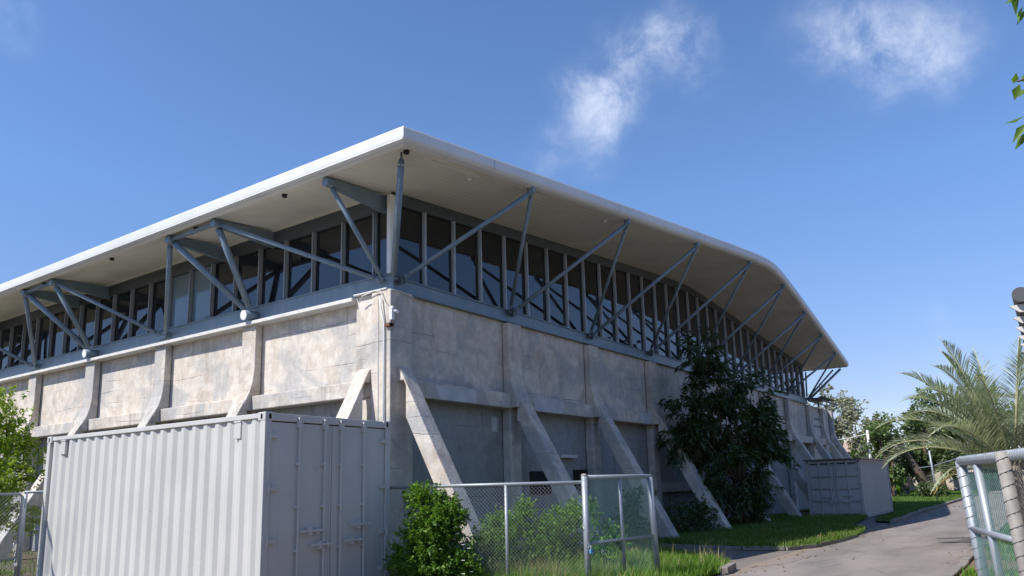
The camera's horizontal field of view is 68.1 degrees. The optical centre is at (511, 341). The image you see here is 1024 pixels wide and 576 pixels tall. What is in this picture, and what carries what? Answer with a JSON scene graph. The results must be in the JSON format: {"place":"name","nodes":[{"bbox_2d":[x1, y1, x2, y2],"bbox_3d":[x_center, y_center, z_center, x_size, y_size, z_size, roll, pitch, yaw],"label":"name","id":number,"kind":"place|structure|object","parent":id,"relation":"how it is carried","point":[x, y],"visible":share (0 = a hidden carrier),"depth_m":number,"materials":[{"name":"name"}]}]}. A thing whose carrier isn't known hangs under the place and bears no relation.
{"place":"outdoors","nodes":[
{"label":"outdoors","id":0,"kind":"place"},
{"bbox_2d":[0,551,37,575],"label":"back yard","id":1,"kind":"structure","parent":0,"point":[28,558],"depth_m":17.87,"materials":[{"name":"grey concrete"}]},
{"bbox_2d":[0,550,36,575],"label":"weeds","id":2,"kind":"object","parent":1,"relation":"on","point":[11,572],"visible":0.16,"depth_m":15.82,"materials":[{"name":"green plant"}]},
{"bbox_2d":[0,384,46,539],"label":"bush","id":3,"kind":"object","parent":1,"relation":"on","point":[11,466],"visible":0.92,"depth_m":14.37,"materials":[{"name":"green plant"}]},
{"bbox_2d":[17,491,42,575],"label":"chain link fence","id":4,"kind":"object","parent":1,"relation":"on","point":[24,518],"visible":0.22,"depth_m":13.19,"materials":[{"name":"metal"}]},
{"bbox_2d":[0,493,23,575],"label":"chain link gate","id":5,"kind":"structure","parent":4,"relation":"attached to","point":[18,536],"depth_m":13.03,"materials":[{"name":"metal"}]},
{"bbox_2d":[36,412,390,575],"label":"shipping container","id":6,"kind":"object","parent":1,"relation":"on","point":[267,494],"visible":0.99,"depth_m":11.29,"materials":[{"name":"white metal"}]},
{"bbox_2d":[263,417,333,575],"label":"door","id":7,"kind":"structure","parent":6,"relation":"in","point":[300,495],"depth_m":10.66,"materials":[{"name":"grey paint"}]},
{"bbox_2d":[329,420,389,575],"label":"door","id":8,"kind":"structure","parent":6,"relation":"in","point":[357,531],"depth_m":11.53,"materials":[{"name":"grey paint"}]},
{"bbox_2d":[0,0,1023,471],"label":"sky","id":9,"kind":"structure","parent":0,"point":[865,150],"materials":[{"name":"blue"}]},
{"bbox_2d":[12,492,1017,575],"bbox_3d":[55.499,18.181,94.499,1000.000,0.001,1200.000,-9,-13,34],"label":"ground","id":10,"kind":"structure","parent":0,"point":[972,562],"depth_m":13.24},
{"bbox_2d":[0,126,850,562],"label":"arena building","id":11,"kind":"structure","parent":10,"relation":"on","point":[534,328],"depth_m":18.46,"materials":[{"name":"concrete"}]},
{"bbox_2d":[0,329,9,369],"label":"window","id":12,"kind":"structure","parent":11,"relation":"in","point":[4,335],"depth_m":25.39,"materials":[{"name":"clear glass"}]},
{"bbox_2d":[7,325,22,367],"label":"window","id":13,"kind":"structure","parent":11,"relation":"in","point":[15,340],"depth_m":24.90,"materials":[{"name":"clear glass"}]},
{"bbox_2d":[19,320,36,364],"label":"window","id":14,"kind":"structure","parent":11,"relation":"in","point":[25,354],"depth_m":24.39,"materials":[{"name":"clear glass"}]},
{"bbox_2d":[35,317,49,359],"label":"window","id":15,"kind":"structure","parent":11,"relation":"in","point":[42,325],"depth_m":23.85,"materials":[{"name":"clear glass"}]},
{"bbox_2d":[47,312,64,357],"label":"window","id":16,"kind":"structure","parent":11,"relation":"in","point":[55,340],"depth_m":23.30,"materials":[{"name":"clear glass"}]},
{"bbox_2d":[61,308,79,353],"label":"window","id":17,"kind":"structure","parent":11,"relation":"in","point":[68,344],"depth_m":22.78,"materials":[{"name":"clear glass"}]},
{"bbox_2d":[77,303,95,349],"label":"window","id":18,"kind":"structure","parent":11,"relation":"in","point":[87,312],"depth_m":22.25,"materials":[{"name":"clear glass"}]},
{"bbox_2d":[93,297,112,346],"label":"window","id":19,"kind":"structure","parent":11,"relation":"in","point":[102,328],"depth_m":21.72,"materials":[{"name":"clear glass"}]},
{"bbox_2d":[110,291,130,341],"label":"window","id":20,"kind":"structure","parent":11,"relation":"in","point":[121,302],"depth_m":21.19,"materials":[{"name":"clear glass"}]},
{"bbox_2d":[128,285,148,337],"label":"window","id":21,"kind":"structure","parent":11,"relation":"in","point":[138,311],"depth_m":20.67,"materials":[{"name":"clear glass"}]},
{"bbox_2d":[146,280,165,332],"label":"window","id":22,"kind":"structure","parent":11,"relation":"in","point":[156,300],"depth_m":20.17,"materials":[{"name":"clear glass"}]},
{"bbox_2d":[169,273,188,327],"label":"window","id":23,"kind":"structure","parent":11,"relation":"in","point":[179,284],"depth_m":19.59,"materials":[{"name":"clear glass"}]},
{"bbox_2d":[187,266,210,322],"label":"window","id":24,"kind":"structure","parent":11,"relation":"in","point":[199,284],"depth_m":19.08,"materials":[{"name":"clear glass"}]},
{"bbox_2d":[209,262,232,317],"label":"window","id":25,"kind":"structure","parent":11,"relation":"in","point":[219,303],"depth_m":18.56,"materials":[{"name":"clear glass"}]},
{"bbox_2d":[232,251,258,311],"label":"window","id":26,"kind":"structure","parent":11,"relation":"in","point":[247,265],"depth_m":18.00,"materials":[{"name":"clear glass"}]},
{"bbox_2d":[256,243,283,305],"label":"window","id":27,"kind":"structure","parent":11,"relation":"in","point":[270,260],"depth_m":17.48,"materials":[{"name":"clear glass"}]},
{"bbox_2d":[283,235,311,298],"bbox_3d":[-4.726,-1.655,16.856,0.942,1.400,0.125,-9,-13,34],"label":"window","id":28,"kind":"structure","parent":11,"relation":"in","point":[297,268],"depth_m":16.95,"materials":[{"name":"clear glass"}]},
{"bbox_2d":[310,225,340,292],"bbox_3d":[-3.963,-1.775,16.330,0.942,1.400,0.126,-9,-13,34],"label":"window","id":29,"kind":"structure","parent":11,"relation":"in","point":[326,244],"depth_m":16.42,"materials":[{"name":"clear glass"}]},
{"bbox_2d":[340,216,371,284],"bbox_3d":[-3.201,-1.897,15.801,0.942,1.400,0.123,-9,-13,34],"label":"window","id":30,"kind":"structure","parent":11,"relation":"in","point":[353,255],"depth_m":15.90,"materials":[{"name":"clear glass"}]},
{"bbox_2d":[372,213,386,275],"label":"window","id":31,"kind":"structure","parent":11,"relation":"in","point":[379,220],"depth_m":15.49,"materials":[{"name":"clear glass"}]},
{"bbox_2d":[389,306,399,319],"bbox_3d":[-2.269,-0.549,14.615,0.202,0.280,0.101,-3,-11,9],"label":"security camera","id":32,"kind":"object","parent":11,"relation":"attached to","point":[392,310],"visible":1,"depth_m":14.60,"materials":[{"name":"white plastic"}]},
{"bbox_2d":[397,208,426,285],"bbox_3d":[-2.112,-1.998,15.704,0.113,1.646,0.892,-9,-13,34],"label":"window","id":33,"kind":"structure","parent":11,"relation":"in","point":[412,241],"depth_m":15.83,"materials":[{"name":"black glass"}]},
{"bbox_2d":[426,215,455,293],"bbox_3d":[-1.579,-1.908,16.457,0.115,1.726,0.972,-9,-13,34],"label":"window","id":34,"kind":"structure","parent":11,"relation":"in","point":[441,273],"depth_m":16.56,"materials":[{"name":"black glass"}]},
{"bbox_2d":[455,223,482,301],"bbox_3d":[-1.023,-1.813,17.242,0.116,1.806,0.972,-9,-13,34],"label":"window","id":35,"kind":"structure","parent":11,"relation":"in","point":[468,252],"depth_m":17.34,"materials":[{"name":"black glass"}]},
{"bbox_2d":[481,231,506,308],"bbox_3d":[-0.464,-1.718,18.025,0.111,1.885,0.972,-9,-13,34],"label":"window","id":36,"kind":"structure","parent":11,"relation":"in","point":[494,282],"depth_m":18.14,"materials":[{"name":"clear glass"}]},
{"bbox_2d":[505,238,529,315],"bbox_3d":[0.091,-1.623,18.811,0.115,1.965,0.972,-9,-13,34],"label":"window","id":37,"kind":"structure","parent":11,"relation":"in","point":[512,246],"depth_m":18.94,"materials":[{"name":"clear glass"}]},
{"bbox_2d":[527,244,549,321],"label":"window","id":38,"kind":"structure","parent":11,"relation":"in","point":[538,272],"depth_m":19.73,"materials":[{"name":"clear glass"}]},
{"bbox_2d":[548,250,568,327],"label":"window","id":39,"kind":"structure","parent":11,"relation":"in","point":[557,262],"depth_m":20.51,"materials":[{"name":"black glass"}]},
{"bbox_2d":[567,256,586,332],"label":"window","id":40,"kind":"structure","parent":11,"relation":"in","point":[576,276],"depth_m":21.30,"materials":[{"name":"black glass"}]},
{"bbox_2d":[584,261,603,337],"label":"window","id":41,"kind":"structure","parent":11,"relation":"in","point":[593,294],"depth_m":22.10,"materials":[{"name":"black glass"}]},
{"bbox_2d":[597,265,618,341],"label":"window","id":42,"kind":"structure","parent":11,"relation":"in","point":[609,304],"depth_m":22.88,"materials":[{"name":"black glass"}]},
{"bbox_2d":[615,270,632,346],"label":"window","id":43,"kind":"structure","parent":11,"relation":"in","point":[625,331],"depth_m":23.67,"materials":[{"name":"black glass"}]},
{"bbox_2d":[629,274,646,350],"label":"window","id":44,"kind":"structure","parent":11,"relation":"in","point":[636,285],"depth_m":24.45,"materials":[{"name":"black glass"}]},
{"bbox_2d":[639,278,658,353],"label":"window","id":45,"kind":"structure","parent":11,"relation":"in","point":[650,309],"depth_m":25.24,"materials":[{"name":"black glass"}]},
{"bbox_2d":[655,282,670,357],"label":"window","id":46,"kind":"structure","parent":11,"relation":"in","point":[660,289],"depth_m":26.04,"materials":[{"name":"black glass"}]},
{"bbox_2d":[666,286,681,360],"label":"window","id":47,"kind":"structure","parent":11,"relation":"in","point":[674,321],"depth_m":26.80,"materials":[{"name":"black glass"}]},
{"bbox_2d":[675,290,692,361],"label":"window","id":48,"kind":"structure","parent":11,"relation":"in","point":[683,302],"depth_m":27.66,"materials":[{"name":"black glass"}]},
{"bbox_2d":[688,294,701,364],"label":"window","id":49,"kind":"structure","parent":11,"relation":"in","point":[693,302],"depth_m":28.46,"materials":[{"name":"black glass"}]},
{"bbox_2d":[698,300,710,357],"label":"window","id":50,"kind":"structure","parent":11,"relation":"in","point":[702,316],"depth_m":29.27,"materials":[{"name":"black glass"}]},
{"bbox_2d":[705,306,719,361],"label":"window","id":51,"kind":"structure","parent":11,"relation":"in","point":[712,314],"depth_m":30.04,"materials":[{"name":"black glass"}]},
{"bbox_2d":[716,312,728,373],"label":"window","id":52,"kind":"structure","parent":11,"relation":"in","point":[722,325],"depth_m":30.79,"materials":[{"name":"black glass"}]},
{"bbox_2d":[725,318,737,376],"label":"window","id":53,"kind":"structure","parent":11,"relation":"in","point":[729,324],"depth_m":31.52,"materials":[{"name":"black glass"}]},
{"bbox_2d":[733,323,744,378],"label":"window","id":54,"kind":"structure","parent":11,"relation":"in","point":[738,339],"depth_m":32.27,"materials":[{"name":"black glass"}]},
{"bbox_2d":[739,329,752,381],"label":"window","id":55,"kind":"structure","parent":11,"relation":"in","point":[745,338],"depth_m":33.05,"materials":[{"name":"black glass"}]},
{"bbox_2d":[746,334,759,382],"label":"window","id":56,"kind":"structure","parent":11,"relation":"in","point":[753,349],"depth_m":33.84,"materials":[{"name":"black glass"}]},
{"bbox_2d":[756,339,765,385],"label":"window","id":57,"kind":"structure","parent":11,"relation":"in","point":[759,344],"depth_m":34.62,"materials":[{"name":"black glass"}]},
{"bbox_2d":[761,344,772,387],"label":"window","id":58,"kind":"structure","parent":11,"relation":"in","point":[767,362],"depth_m":35.37,"materials":[{"name":"black glass"}]},
{"bbox_2d":[769,348,778,389],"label":"window","id":59,"kind":"structure","parent":11,"relation":"in","point":[772,357],"depth_m":36.14,"materials":[{"name":"black glass"}]},
{"bbox_2d":[773,353,784,391],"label":"window","id":60,"kind":"structure","parent":11,"relation":"in","point":[779,363],"depth_m":36.91,"materials":[{"name":"black glass"}]},
{"bbox_2d":[780,356,789,391],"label":"window","id":61,"kind":"structure","parent":11,"relation":"in","point":[786,376],"depth_m":37.69,"materials":[{"name":"black glass"}]},
{"bbox_2d":[785,360,795,394],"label":"window","id":62,"kind":"structure","parent":11,"relation":"in","point":[790,367],"depth_m":38.46,"materials":[{"name":"black glass"}]},
{"bbox_2d":[792,364,800,395],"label":"window","id":63,"kind":"structure","parent":11,"relation":"in","point":[795,368],"depth_m":39.22,"materials":[{"name":"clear glass"}]},
{"bbox_2d":[798,368,805,397],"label":"window","id":64,"kind":"structure","parent":11,"relation":"in","point":[802,388],"depth_m":39.97,"materials":[{"name":"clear glass"}]},
{"bbox_2d":[382,479,498,575],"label":"bush","id":65,"kind":"object","parent":10,"relation":"on","point":[431,535],"visible":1,"depth_m":11.37,"materials":[{"name":"green plant"}]},
{"bbox_2d":[837,437,900,465],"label":"house","id":66,"kind":"structure","parent":10,"relation":"on","point":[845,446],"depth_m":66.86,"materials":[{"name":"ceramic"}]},
{"bbox_2d":[890,491,987,522],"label":"kerb","id":67,"kind":"structure","parent":10,"relation":"on","point":[898,519],"depth_m":31.27,"materials":[{"name":"concrete"}]},
{"bbox_2d":[874,333,1023,517],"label":"palm tree","id":68,"kind":"object","parent":10,"relation":"on","point":[985,428],"visible":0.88,"depth_m":16.69,"materials":[{"name":"green plant"}]},
{"bbox_2d":[907,471,1023,490],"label":"boundary wall","id":69,"kind":"structure","parent":10,"relation":"on","point":[951,483],"depth_m":70.56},
{"bbox_2d":[942,517,1007,575],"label":"kerb","id":70,"kind":"structure","parent":10,"relation":"on","point":[956,570],"depth_m":12.79,"materials":[{"name":"concrete"}]},
{"bbox_2d":[953,369,1011,489],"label":"background tree","id":71,"kind":"object","parent":10,"relation":"on","point":[972,435],"visible":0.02,"depth_m":67.35,"materials":[{"name":"green plant"}]},
{"bbox_2d":[959,524,1018,575],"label":"weeds","id":72,"kind":"object","parent":10,"relation":"on","point":[969,571],"visible":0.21,"depth_m":13.36,"materials":[{"name":"green plant"}]},
{"bbox_2d":[962,404,1023,481],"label":"background tree","id":73,"kind":"object","parent":10,"relation":"on","point":[993,471],"visible":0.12,"depth_m":56.84,"materials":[{"name":"green plant"}]},
{"bbox_2d":[991,359,1023,424],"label":"palm tree","id":74,"kind":"object","parent":10,"relation":"on","point":[1008,397],"visible":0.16,"depth_m":20.22,"materials":[{"name":"green plant"}]},
{"bbox_2d":[1005,0,1023,148],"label":"broadleaf tree","id":75,"kind":"object","parent":10,"relation":"on","point":[1017,91],"visible":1,"depth_m":5.04,"materials":[{"name":"green plant"}]},
{"bbox_2d":[1010,287,1023,351],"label":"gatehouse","id":76,"kind":"object","parent":10,"relation":"on","point":[1018,298],"visible":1,"depth_m":8.05,"materials":[{"name":"ceramic"}]},
{"bbox_2d":[608,513,868,546],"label":"grass","id":77,"kind":"structure","parent":0,"point":[764,532],"depth_m":19.69,"materials":[{"name":"green plant"}]},
{"bbox_2d":[677,516,889,568],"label":"driveway","id":78,"kind":"structure","parent":0,"point":[742,558],"depth_m":15.86,"materials":[{"name":"concrete"}]},
{"bbox_2d":[802,458,893,517],"bbox_3d":[13.810,5.945,30.824,2.120,2.196,5.960,-9,-13,34],"label":"shipping container","id":79,"kind":"object","parent":78,"relation":"on","point":[849,486],"visible":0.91,"depth_m":28.73,"materials":[{"name":"grey metal"}]},
{"bbox_2d":[806,461,837,514],"bbox_3d":[11.766,5.611,28.788,0.961,2.030,0.140,-9,-13,34],"label":"door","id":80,"kind":"structure","parent":79,"relation":"in","point":[822,484],"depth_m":28.76,"materials":[{"name":"grey paint"}]},
{"bbox_2d":[833,461,864,514],"bbox_3d":[12.548,5.487,28.248,0.975,2.030,0.140,-9,-13,34],"label":"door","id":81,"kind":"structure","parent":79,"relation":"in","point":[846,480],"depth_m":28.26,"materials":[{"name":"grey paint"}]},
{"bbox_2d":[717,490,1006,575],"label":"road","id":82,"kind":"structure","parent":0,"point":[904,548],"depth_m":15.36,"materials":[{"name":"concrete"}]},
{"bbox_2d":[720,563,736,574],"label":"kerb","id":83,"kind":"structure","parent":82,"relation":"on","point":[727,568],"depth_m":12.47,"materials":[{"name":"concrete"}]},
{"bbox_2d":[659,534,857,550],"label":"kerb","id":84,"kind":"structure","parent":82,"relation":"on","point":[762,548],"depth_m":16.74,"materials":[{"name":"concrete"}]},
{"bbox_2d":[739,505,999,572],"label":"leaf litter","id":85,"kind":"object","parent":82,"relation":"on","point":[856,543],"visible":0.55,"depth_m":16.40,"materials":[{"name":"brown plant"}]},
{"bbox_2d":[799,489,987,521],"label":"lawn","id":86,"kind":"structure","parent":0,"point":[904,508],"depth_m":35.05,"materials":[{"name":"green plant"}]},
{"bbox_2d":[807,383,868,456],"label":"background tree","id":87,"kind":"object","parent":86,"relation":"on","point":[842,426],"visible":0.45,"depth_m":64.34,"materials":[{"name":"green plant"}]},
{"bbox_2d":[835,439,864,457],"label":"background tree","id":88,"kind":"object","parent":86,"relation":"on","point":[852,453],"visible":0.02,"depth_m":60.66,"materials":[{"name":"green plant"}]},
{"bbox_2d":[838,430,872,458],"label":"white post","id":89,"kind":"object","parent":86,"relation":"on","point":[868,438],"visible":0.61,"depth_m":54.97,"materials":[{"name":"metal"}]},
{"bbox_2d":[839,404,881,441],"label":"background tree","id":90,"kind":"object","parent":86,"relation":"on","point":[866,420],"visible":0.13,"depth_m":74.30,"materials":[{"name":"green plant"}]},
{"bbox_2d":[858,412,907,496],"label":"background tree","id":91,"kind":"object","parent":86,"relation":"on","point":[877,439],"visible":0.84,"depth_m":54.84,"materials":[{"name":"green plant"}]},
{"bbox_2d":[894,466,906,494],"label":"bush","id":92,"kind":"object","parent":86,"relation":"on","point":[898,486],"visible":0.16,"depth_m":59.53,"materials":[{"name":"green plant"}]},
{"bbox_2d":[895,477,909,494],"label":"wall","id":93,"kind":"structure","parent":86,"relation":"on","point":[905,487],"depth_m":60.45,"materials":[{"name":"concrete"}]},
{"bbox_2d":[895,435,935,494],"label":"leaning trunk","id":94,"kind":"object","parent":86,"relation":"on","point":[916,469],"visible":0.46,"depth_m":54.98,"materials":[{"name":"brown plant"}]},
{"bbox_2d":[892,402,964,482],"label":"background tree","id":95,"kind":"object","parent":86,"relation":"on","point":[922,458],"visible":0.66,"depth_m":56.37,"materials":[{"name":"green plant"}]},
{"bbox_2d":[897,382,965,489],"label":"background tree","id":96,"kind":"object","parent":86,"relation":"on","point":[947,432],"visible":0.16,"depth_m":66.78,"materials":[{"name":"green plant"}]},
{"bbox_2d":[913,479,950,496],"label":"hedge","id":97,"kind":"object","parent":86,"relation":"on","point":[925,492],"visible":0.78,"depth_m":51.71,"materials":[{"name":"green plant"}]},
{"bbox_2d":[920,451,955,498],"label":"white post","id":98,"kind":"object","parent":86,"relation":"on","point":[932,465],"visible":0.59,"depth_m":44.93,"materials":[{"name":"metal"}]},
{"bbox_2d":[955,448,1023,575],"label":"chain link gate","id":99,"kind":"structure","parent":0,"point":[1003,460],"depth_m":6.31,"materials":[{"name":"metal"}]},
{"label":"verge","id":100,"kind":"structure","parent":0,"visible":0},
{"bbox_2d":[610,486,667,545],"bbox_3d":[3.132,4.493,18.980,1.447,1.849,1.915,-9,-13,34],"label":"shrub","id":101,"kind":"object","parent":100,"relation":"on","point":[630,532],"visible":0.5,"depth_m":18.90,"materials":[{"name":"green plant"}]},
{"bbox_2d":[663,493,724,533],"bbox_3d":[4.950,4.917,20.874,1.439,1.425,2.653,-9,-13,34],"label":"shrub","id":102,"kind":"object","parent":100,"relation":"on","point":[692,515],"visible":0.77,"depth_m":20.76,"materials":[{"name":"green plant"}]},
{"bbox_2d":[654,321,801,523],"bbox_3d":[6.828,2.645,24.157,5.238,6.635,2.510,6,-13,-33],"label":"broadleaf tree","id":103,"kind":"object","parent":100,"relation":"on","point":[702,446],"visible":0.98,"depth_m":23.93,"materials":[{"name":"green plant"}]},
{"bbox_2d":[726,480,774,524],"bbox_3d":[7.648,5.363,24.564,1.488,1.831,3.226,-7,-12,26],"label":"shrub","id":104,"kind":"object","parent":100,"relation":"on","point":[757,517],"visible":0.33,"depth_m":23.96,"materials":[{"name":"green plant"}]},
{"bbox_2d":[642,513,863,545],"bbox_3d":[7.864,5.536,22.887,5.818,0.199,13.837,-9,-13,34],"label":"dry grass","id":105,"kind":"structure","parent":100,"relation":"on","point":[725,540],"depth_m":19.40,"materials":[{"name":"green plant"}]},
{"label":"front verge","id":106,"kind":"structure","parent":0,"visible":0},
{"bbox_2d":[390,473,591,575],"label":"chain link fence","id":107,"kind":"object","parent":106,"relation":"on","point":[583,482],"visible":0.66,"depth_m":11.23,"materials":[{"name":"metal"}]},
{"bbox_2d":[587,474,659,574],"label":"chain link gate","id":108,"kind":"structure","parent":107,"relation":"attached to","point":[653,536],"depth_m":11.47,"materials":[{"name":"metal"}]},
{"bbox_2d":[461,493,548,568],"bbox_3d":[-0.132,3.393,12.939,1.422,1.566,1.216,-9,-13,34],"label":"bush","id":109,"kind":"object","parent":106,"relation":"on","point":[526,513],"visible":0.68,"depth_m":12.82,"materials":[{"name":"green plant"}]},
{"bbox_2d":[474,553,617,575],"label":"dry grass","id":110,"kind":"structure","parent":106,"relation":"on","point":[554,572],"depth_m":11.50,"materials":[{"name":"green plant"}]},
{"bbox_2d":[390,543,731,575],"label":"grass","id":111,"kind":"structure","parent":106,"relation":"on","point":[690,568],"depth_m":12.10,"materials":[{"name":"green plant"}]},
{"bbox_2d":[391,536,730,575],"bbox_3d":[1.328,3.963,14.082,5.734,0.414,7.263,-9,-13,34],"label":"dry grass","id":112,"kind":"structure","parent":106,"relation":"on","point":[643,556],"depth_m":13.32,"materials":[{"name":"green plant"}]},
{"bbox_2d":[517,494,632,565],"bbox_3d":[1.046,3.342,12.855,1.974,1.473,1.233,-6,-12,22],"label":"bush","id":113,"kind":"object","parent":106,"relation":"on","point":[563,527],"visible":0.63,"depth_m":12.75,"materials":[{"name":"green plant"}]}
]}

